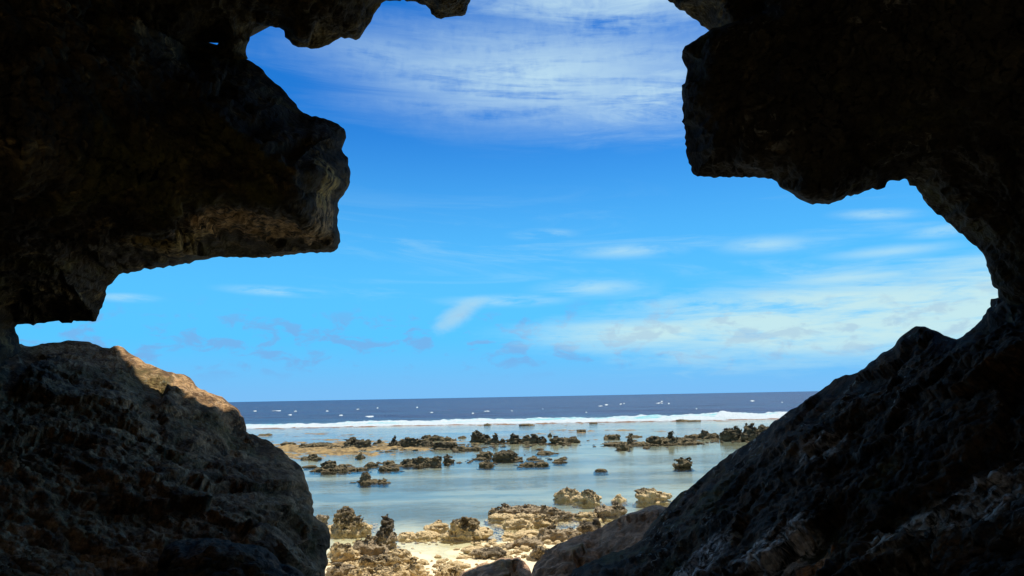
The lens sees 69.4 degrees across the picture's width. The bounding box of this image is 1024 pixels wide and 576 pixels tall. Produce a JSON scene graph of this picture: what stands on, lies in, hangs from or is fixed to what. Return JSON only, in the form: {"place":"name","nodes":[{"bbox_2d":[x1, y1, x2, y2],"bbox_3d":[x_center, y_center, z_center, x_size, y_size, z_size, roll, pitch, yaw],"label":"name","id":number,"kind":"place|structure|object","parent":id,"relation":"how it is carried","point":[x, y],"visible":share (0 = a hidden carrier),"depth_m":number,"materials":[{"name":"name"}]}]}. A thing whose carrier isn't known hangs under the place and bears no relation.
{"place":"outdoors","nodes":[
{"label":"outdoors","id":0,"kind":"place"},
{"bbox_2d":[15,0,997,401],"label":"sky","id":1,"kind":"structure","parent":0,"point":[524,212],"materials":[{"name":"blue"}]},
{"bbox_2d":[246,419,776,561],"bbox_3d":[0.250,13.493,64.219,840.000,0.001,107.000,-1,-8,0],"label":"lagoon water","id":2,"kind":"structure","parent":0,"point":[580,450],"depth_m":53.37,"materials":[{"name":"blue liquid"}]},
{"bbox_2d":[250,418,778,575],"bbox_3d":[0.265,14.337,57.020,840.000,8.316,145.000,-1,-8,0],"label":"ground","id":3,"kind":"structure","parent":0,"point":[511,498],"depth_m":33.52,"materials":[{"name":"blue liquid"}]},
{"bbox_2d":[0,340,330,575],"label":"rock mound","id":4,"kind":"object","parent":3,"relation":"on","point":[118,461],"visible":0.91,"depth_m":6.92,"materials":[{"name":"grey stone"}]},
{"bbox_2d":[157,538,304,575],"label":"rock ledge","id":5,"kind":"object","parent":3,"relation":"on","point":[205,557],"visible":1,"depth_m":4.63,"materials":[{"name":"grey stone"}]},
{"bbox_2d":[280,442,295,444],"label":"reef rock","id":6,"kind":"object","parent":3,"relation":"on","point":[290,443],"visible":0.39,"depth_m":66.44,"materials":[{"name":"brown stone"}]},
{"bbox_2d":[301,453,321,460],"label":"lagoon rock","id":7,"kind":"object","parent":3,"relation":"on","point":[310,457],"visible":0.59,"depth_m":50.65,"materials":[{"name":"brown stone"}]},
{"bbox_2d":[299,442,343,447],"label":"reef rock","id":8,"kind":"object","parent":3,"relation":"on","point":[322,444],"visible":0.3,"depth_m":63.24,"materials":[{"name":"brown stone"}]},
{"bbox_2d":[315,513,329,525],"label":"beach rock","id":9,"kind":"object","parent":3,"relation":"on","point":[322,518],"visible":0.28,"depth_m":24.19,"materials":[{"name":"brown stone"}]},
{"bbox_2d":[325,562,354,575],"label":"beach rock","id":10,"kind":"object","parent":3,"relation":"on","point":[339,569],"visible":0.89,"depth_m":16.47,"materials":[{"name":"beige stone"}]},
{"bbox_2d":[310,460,370,474],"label":"lagoon rock","id":11,"kind":"object","parent":3,"relation":"on","point":[329,465],"visible":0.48,"depth_m":42.47,"materials":[{"name":"brown stone"}]},
{"bbox_2d":[327,542,359,563],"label":"beach rock","id":12,"kind":"object","parent":3,"relation":"on","point":[341,552],"visible":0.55,"depth_m":18.34,"materials":[{"name":"beige stone"}]},
{"bbox_2d":[327,506,371,538],"bbox_3d":[-5.055,7.234,22.662,1.629,1.087,0.930,-1,-8,0],"label":"beach rock","id":13,"kind":"object","parent":3,"relation":"on","point":[348,522],"visible":0.64,"depth_m":22.38,"materials":[{"name":"brown stone"}]},
{"bbox_2d":[342,437,372,447],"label":"reef rock","id":14,"kind":"object","parent":3,"relation":"on","point":[353,442],"visible":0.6,"depth_m":61.83,"materials":[{"name":"brown stone"}]},
{"bbox_2d":[355,452,364,459],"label":"lagoon rock","id":15,"kind":"object","parent":3,"relation":"on","point":[359,455],"visible":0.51,"depth_m":51.02,"materials":[{"name":"brown stone"}]},
{"bbox_2d":[352,534,390,555],"bbox_3d":[-3.611,6.755,18.884,1.210,0.881,0.655,-1,-8,0],"label":"beach rock","id":16,"kind":"object","parent":3,"relation":"on","point":[368,546],"visible":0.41,"depth_m":18.80,"materials":[{"name":"brown stone"}]},
{"bbox_2d":[357,472,388,487],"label":"lagoon rock","id":17,"kind":"object","parent":3,"relation":"on","point":[365,478],"visible":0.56,"depth_m":35.92,"materials":[{"name":"brown stone"}]},
{"bbox_2d":[347,563,409,575],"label":"beach rock","id":18,"kind":"object","parent":3,"relation":"on","point":[397,569],"visible":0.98,"depth_m":16.12,"materials":[{"name":"beige stone"}]},
{"bbox_2d":[358,554,402,570],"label":"beach rock","id":19,"kind":"object","parent":3,"relation":"on","point":[386,560],"visible":0.48,"depth_m":17.07,"materials":[{"name":"beige stone"}]},
{"bbox_2d":[374,514,397,549],"bbox_3d":[-3.392,6.810,20.222,0.747,1.154,0.854,-6,-10,32],"label":"beach rock","id":20,"kind":"object","parent":3,"relation":"on","point":[386,534],"visible":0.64,"depth_m":20.04,"materials":[{"name":"brown stone"}]},
{"bbox_2d":[383,460,394,463],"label":"lagoon rock","id":21,"kind":"object","parent":3,"relation":"on","point":[388,462],"visible":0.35,"depth_m":45.87,"materials":[{"name":"brown stone"}]},
{"bbox_2d":[378,465,402,473],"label":"lagoon rock","id":22,"kind":"object","parent":3,"relation":"on","point":[385,468],"visible":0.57,"depth_m":42.11,"materials":[{"name":"brown stone"}]},
{"bbox_2d":[387,548,411,564],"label":"beach rock","id":23,"kind":"object","parent":3,"relation":"on","point":[404,555],"visible":0.33,"depth_m":17.89,"materials":[{"name":"beige stone"}]},
{"bbox_2d":[387,435,418,446],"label":"reef rock","id":24,"kind":"object","parent":3,"relation":"on","point":[408,442],"visible":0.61,"depth_m":62.48,"materials":[{"name":"brown stone"}]},
{"bbox_2d":[405,557,427,575],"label":"beach rock","id":25,"kind":"object","parent":3,"relation":"on","point":[414,568],"visible":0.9,"depth_m":16.21,"materials":[{"name":"beige stone"}]},
{"bbox_2d":[396,530,440,541],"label":"beach rock","id":26,"kind":"object","parent":3,"relation":"on","point":[428,536],"visible":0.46,"depth_m":21.34,"materials":[{"name":"beige stone"}]},
{"bbox_2d":[399,456,441,469],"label":"lagoon rock","id":27,"kind":"object","parent":3,"relation":"on","point":[421,460],"visible":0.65,"depth_m":44.91,"materials":[{"name":"brown stone"}]},
{"bbox_2d":[414,440,433,446],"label":"reef rock","id":28,"kind":"object","parent":3,"relation":"on","point":[423,443],"visible":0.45,"depth_m":62.31,"materials":[{"name":"brown stone"}]},
{"bbox_2d":[423,519,448,534],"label":"beach rock","id":29,"kind":"object","parent":3,"relation":"on","point":[439,526],"visible":0.37,"depth_m":22.07,"materials":[{"name":"beige stone"}]},
{"bbox_2d":[417,435,455,440],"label":"reef rock","id":30,"kind":"object","parent":3,"relation":"on","point":[430,437],"visible":0.55,"depth_m":70.85,"materials":[{"name":"brown stone"}]},
{"bbox_2d":[431,441,457,449],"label":"reef rock","id":31,"kind":"object","parent":3,"relation":"on","point":[446,444],"visible":0.57,"depth_m":59.30,"materials":[{"name":"brown stone"}]},
{"bbox_2d":[434,566,461,575],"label":"beach rock","id":32,"kind":"object","parent":3,"relation":"on","point":[450,571],"visible":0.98,"depth_m":15.97,"materials":[{"name":"beige stone"}]},
{"bbox_2d":[442,454,453,465],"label":"lagoon rock","id":33,"kind":"object","parent":3,"relation":"on","point":[447,459],"visible":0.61,"depth_m":46.40,"materials":[{"name":"brown stone"}]},
{"bbox_2d":[439,516,497,543],"bbox_3d":[-1.229,6.982,21.079,1.720,0.988,0.934,-1,-8,0],"label":"beach rock","id":34,"kind":"object","parent":3,"relation":"on","point":[466,529],"visible":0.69,"depth_m":20.88,"materials":[{"name":"beige stone"}]},
{"bbox_2d":[326,512,612,575],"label":"coral rubble","id":35,"kind":"object","parent":3,"relation":"on","point":[494,537],"visible":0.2,"depth_m":19.77,"materials":[{"name":"beige stone"}]},
{"bbox_2d":[457,445,482,449],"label":"reef rock","id":36,"kind":"object","parent":3,"relation":"on","point":[461,447],"visible":0.41,"depth_m":57.17,"materials":[{"name":"brown stone"}]},
{"bbox_2d":[469,430,490,441],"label":"reef rock","id":37,"kind":"object","parent":3,"relation":"on","point":[477,436],"visible":0.67,"depth_m":67.13,"materials":[{"name":"brown stone"}]},
{"bbox_2d":[476,450,492,456],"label":"lagoon rock","id":38,"kind":"object","parent":3,"relation":"on","point":[485,454],"visible":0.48,"depth_m":49.97,"materials":[{"name":"brown stone"}]},
{"bbox_2d":[476,459,494,469],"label":"lagoon rock","id":39,"kind":"object","parent":3,"relation":"on","point":[486,463],"visible":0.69,"depth_m":43.37,"materials":[{"name":"brown stone"}]},
{"bbox_2d":[471,546,506,558],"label":"beach rock","id":40,"kind":"object","parent":3,"relation":"on","point":[488,552],"visible":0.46,"depth_m":18.32,"materials":[{"name":"brown stone"}]},
{"bbox_2d":[484,433,499,444],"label":"reef rock","id":41,"kind":"object","parent":3,"relation":"on","point":[494,439],"visible":0.55,"depth_m":64.43,"materials":[{"name":"brown stone"}]},
{"bbox_2d":[460,557,531,575],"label":"shore boulder","id":42,"kind":"object","parent":3,"relation":"on","point":[516,566],"visible":0.99,"depth_m":12.90,"materials":[{"name":"grey stone"}]},
{"bbox_2d":[492,449,522,462],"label":"lagoon rock","id":43,"kind":"object","parent":3,"relation":"on","point":[505,455],"visible":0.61,"depth_m":47.67,"materials":[{"name":"brown stone"}]},
{"bbox_2d":[501,531,513,538],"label":"beach rock","id":44,"kind":"object","parent":3,"relation":"on","point":[509,534],"visible":0.37,"depth_m":21.30,"materials":[{"name":"beige stone"}]},
{"bbox_2d":[484,513,535,524],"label":"beach rock","id":45,"kind":"object","parent":3,"relation":"on","point":[497,518],"visible":0.46,"depth_m":24.14,"materials":[{"name":"beige stone"}]},
{"bbox_2d":[487,503,540,519],"bbox_3d":[0.114,7.667,25.124,2.038,0.753,0.938,-1,-8,0],"label":"beach rock","id":46,"kind":"object","parent":3,"relation":"on","point":[524,508],"visible":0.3,"depth_m":24.90,"materials":[{"name":"brown stone"}]},
{"bbox_2d":[506,433,521,442],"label":"reef rock","id":47,"kind":"object","parent":3,"relation":"on","point":[514,438],"visible":0.63,"depth_m":64.38,"materials":[{"name":"brown stone"}]},
{"bbox_2d":[502,518,535,530],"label":"beach rock","id":48,"kind":"object","parent":3,"relation":"on","point":[516,524],"visible":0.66,"depth_m":22.79,"materials":[{"name":"beige stone"}]},
{"bbox_2d":[502,535,543,548],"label":"beach rock","id":49,"kind":"object","parent":3,"relation":"on","point":[533,541],"visible":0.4,"depth_m":19.43,"materials":[{"name":"brown stone"}]},
{"bbox_2d":[298,438,748,484],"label":"reef fragments","id":50,"kind":"object","parent":3,"relation":"on","point":[373,464],"visible":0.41,"depth_m":47.11,"materials":[{"name":"brown stone"}]},
{"bbox_2d":[520,530,538,535],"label":"beach rock","id":51,"kind":"object","parent":3,"relation":"on","point":[532,532],"visible":0.25,"depth_m":21.47,"materials":[{"name":"beige stone"}]},
{"bbox_2d":[517,434,546,443],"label":"reef rock","id":52,"kind":"object","parent":3,"relation":"on","point":[533,438],"visible":0.72,"depth_m":63.91,"materials":[{"name":"brown stone"}]},
{"bbox_2d":[516,461,549,469],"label":"lagoon rock","id":53,"kind":"object","parent":3,"relation":"on","point":[533,464],"visible":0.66,"depth_m":43.11,"materials":[{"name":"brown stone"}]},
{"bbox_2d":[527,457,538,462],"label":"lagoon rock","id":54,"kind":"object","parent":3,"relation":"on","point":[532,458],"visible":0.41,"depth_m":47.38,"materials":[{"name":"brown stone"}]},
{"bbox_2d":[526,545,549,561],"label":"beach rock","id":55,"kind":"object","parent":3,"relation":"on","point":[536,553],"visible":0.34,"depth_m":17.95,"materials":[{"name":"brown stone"}]},
{"bbox_2d":[530,513,557,528],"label":"beach rock","id":56,"kind":"object","parent":3,"relation":"on","point":[541,520],"visible":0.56,"depth_m":23.17,"materials":[{"name":"beige stone"}]},
{"bbox_2d":[537,450,553,456],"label":"lagoon rock","id":57,"kind":"object","parent":3,"relation":"on","point":[546,452],"visible":0.37,"depth_m":51.95,"materials":[{"name":"brown stone"}]},
{"bbox_2d":[536,505,577,522],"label":"beach rock","id":58,"kind":"object","parent":3,"relation":"on","point":[559,515],"visible":0.45,"depth_m":24.45,"materials":[{"name":"brown stone"}]},
{"bbox_2d":[536,525,581,541],"bbox_3d":[1.295,6.991,20.611,1.525,0.738,0.710,-1,-8,0],"label":"beach rock","id":59,"kind":"object","parent":3,"relation":"on","point":[551,533],"visible":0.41,"depth_m":20.45,"materials":[{"name":"brown stone"}]},
{"bbox_2d":[549,436,569,443],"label":"reef rock","id":60,"kind":"object","parent":3,"relation":"on","point":[558,440],"visible":0.66,"depth_m":62.46,"materials":[{"name":"brown stone"}]},
{"bbox_2d":[553,486,580,504],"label":"beach rock","id":61,"kind":"object","parent":3,"relation":"on","point":[567,494],"visible":0.57,"depth_m":28.77,"materials":[{"name":"beige stone"}]},
{"bbox_2d":[568,436,580,442],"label":"reef rock","id":62,"kind":"object","parent":3,"relation":"on","point":[573,439],"visible":0.48,"depth_m":63.77,"materials":[{"name":"brown stone"}]},
{"bbox_2d":[575,511,598,521],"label":"beach rock","id":63,"kind":"object","parent":3,"relation":"on","point":[586,516],"visible":0.56,"depth_m":24.29,"materials":[{"name":"beige stone"}]},
{"bbox_2d":[572,489,604,508],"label":"beach rock","id":64,"kind":"object","parent":3,"relation":"on","point":[587,497],"visible":0.68,"depth_m":27.78,"materials":[{"name":"beige stone"}]},
{"bbox_2d":[576,518,602,533],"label":"beach rock","id":65,"kind":"object","parent":3,"relation":"on","point":[584,527],"visible":0.44,"depth_m":21.29,"materials":[{"name":"brown stone"}]},
{"bbox_2d":[530,505,666,575],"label":"shore boulder","id":66,"kind":"object","parent":3,"relation":"on","point":[567,557],"visible":0.44,"depth_m":10.96,"materials":[{"name":"grey stone"}]},
{"bbox_2d":[594,468,608,475],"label":"lagoon rock","id":67,"kind":"object","parent":3,"relation":"on","point":[604,470],"visible":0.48,"depth_m":39.23,"materials":[{"name":"brown stone"}]},
{"bbox_2d":[593,501,627,522],"bbox_3d":[3.291,7.518,24.648,1.452,0.795,0.915,-1,-8,0],"label":"beach rock","id":68,"kind":"object","parent":3,"relation":"on","point":[616,509],"visible":0.52,"depth_m":24.42,"materials":[{"name":"brown stone"}]},
{"bbox_2d":[603,434,620,438],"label":"reef rock","id":69,"kind":"object","parent":3,"relation":"on","point":[615,436],"visible":0.66,"depth_m":68.34,"materials":[{"name":"brown stone"}]},
{"bbox_2d":[611,494,627,505],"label":"beach rock","id":70,"kind":"object","parent":3,"relation":"on","point":[618,497],"visible":0.59,"depth_m":28.22,"materials":[{"name":"beige stone"}]},
{"bbox_2d":[615,442,629,448],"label":"reef rock","id":71,"kind":"object","parent":3,"relation":"on","point":[621,445],"visible":0.56,"depth_m":55.15,"materials":[{"name":"brown stone"}]},
{"bbox_2d":[600,437,651,445],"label":"reef rock","id":72,"kind":"object","parent":3,"relation":"on","point":[630,441],"visible":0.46,"depth_m":59.20,"materials":[{"name":"brown stone"}]},
{"bbox_2d":[626,433,641,436],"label":"reef rock","id":73,"kind":"object","parent":3,"relation":"on","point":[630,435],"visible":0.32,"depth_m":70.28,"materials":[{"name":"brown stone"}]},
{"bbox_2d":[632,487,671,507],"bbox_3d":[5.290,7.922,27.862,1.630,0.852,0.888,-1,-8,0],"label":"beach rock","id":74,"kind":"object","parent":3,"relation":"on","point":[648,495],"visible":0.72,"depth_m":27.65,"materials":[{"name":"beige stone"}]},
{"bbox_2d":[645,431,702,443],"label":"reef rock","id":75,"kind":"object","parent":3,"relation":"on","point":[670,438],"visible":0.62,"depth_m":59.94,"materials":[{"name":"brown stone"}]},
{"bbox_2d":[672,457,693,471],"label":"lagoon rock","id":76,"kind":"object","parent":3,"relation":"on","point":[683,462],"visible":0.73,"depth_m":40.48,"materials":[{"name":"brown stone"}]},
{"bbox_2d":[676,419,700,421],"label":"reef rock","id":77,"kind":"object","parent":3,"relation":"on","point":[680,420],"visible":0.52,"depth_m":106.93,"materials":[{"name":"brown stone"}]},
{"bbox_2d":[684,430,719,438],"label":"reef rock","id":78,"kind":"object","parent":3,"relation":"on","point":[703,434],"visible":0.52,"depth_m":66.20,"materials":[{"name":"brown stone"}]},
{"bbox_2d":[719,426,742,440],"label":"reef rock","id":79,"kind":"object","parent":3,"relation":"on","point":[731,434],"visible":0.69,"depth_m":62.72,"materials":[{"name":"brown stone"}]},
{"bbox_2d":[738,423,759,440],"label":"reef rock","id":80,"kind":"object","parent":3,"relation":"on","point":[749,433],"visible":0.61,"depth_m":61.88,"materials":[{"name":"brown stone"}]},
{"bbox_2d":[756,424,768,432],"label":"reef rock","id":81,"kind":"object","parent":3,"relation":"on","point":[761,427],"visible":0.27,"depth_m":69.57,"materials":[{"name":"brown stone"}]},
{"bbox_2d":[568,298,1023,575],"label":"rock slope","id":82,"kind":"structure","parent":3,"relation":"on","point":[904,456],"depth_m":5.17,"materials":[{"name":"stone"}]},
{"bbox_2d":[229,391,818,423],"bbox_3d":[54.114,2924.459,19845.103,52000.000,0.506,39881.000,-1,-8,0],"label":"sea","id":83,"kind":"structure","parent":0,"point":[309,412],"depth_m":280.27,"materials":[{"name":"blue liquid"}]},
{"bbox_2d":[246,411,786,428],"bbox_3d":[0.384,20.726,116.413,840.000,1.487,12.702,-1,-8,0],"label":"surf","id":84,"kind":"structure","parent":83,"relation":"on","point":[722,415],"depth_m":113.64,"materials":[{"name":"liquid"}]},
{"bbox_2d":[254,400,782,416],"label":"whitecaps","id":85,"kind":"object","parent":83,"relation":"on","point":[472,413],"visible":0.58,"depth_m":276.28,"materials":[{"name":"liquid"}]},
{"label":"cliff","id":86,"kind":"structure","parent":0,"visible":0},
{"bbox_2d":[0,0,350,367],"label":"rock overhang","id":87,"kind":"object","parent":86,"relation":"attached to","point":[129,142],"visible":1,"depth_m":5.51,"materials":[{"name":"stone"}]},
{"bbox_2d":[118,0,766,59],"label":"cave roof","id":88,"kind":"structure","parent":86,"relation":"attached to","point":[230,27],"depth_m":7.50,"materials":[{"name":"stone"}]},
{"bbox_2d":[682,0,1023,305],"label":"rock overhang","id":89,"kind":"object","parent":86,"relation":"attached to","point":[812,102],"visible":1,"depth_m":4.62,"materials":[{"name":"stone"}]}
]}

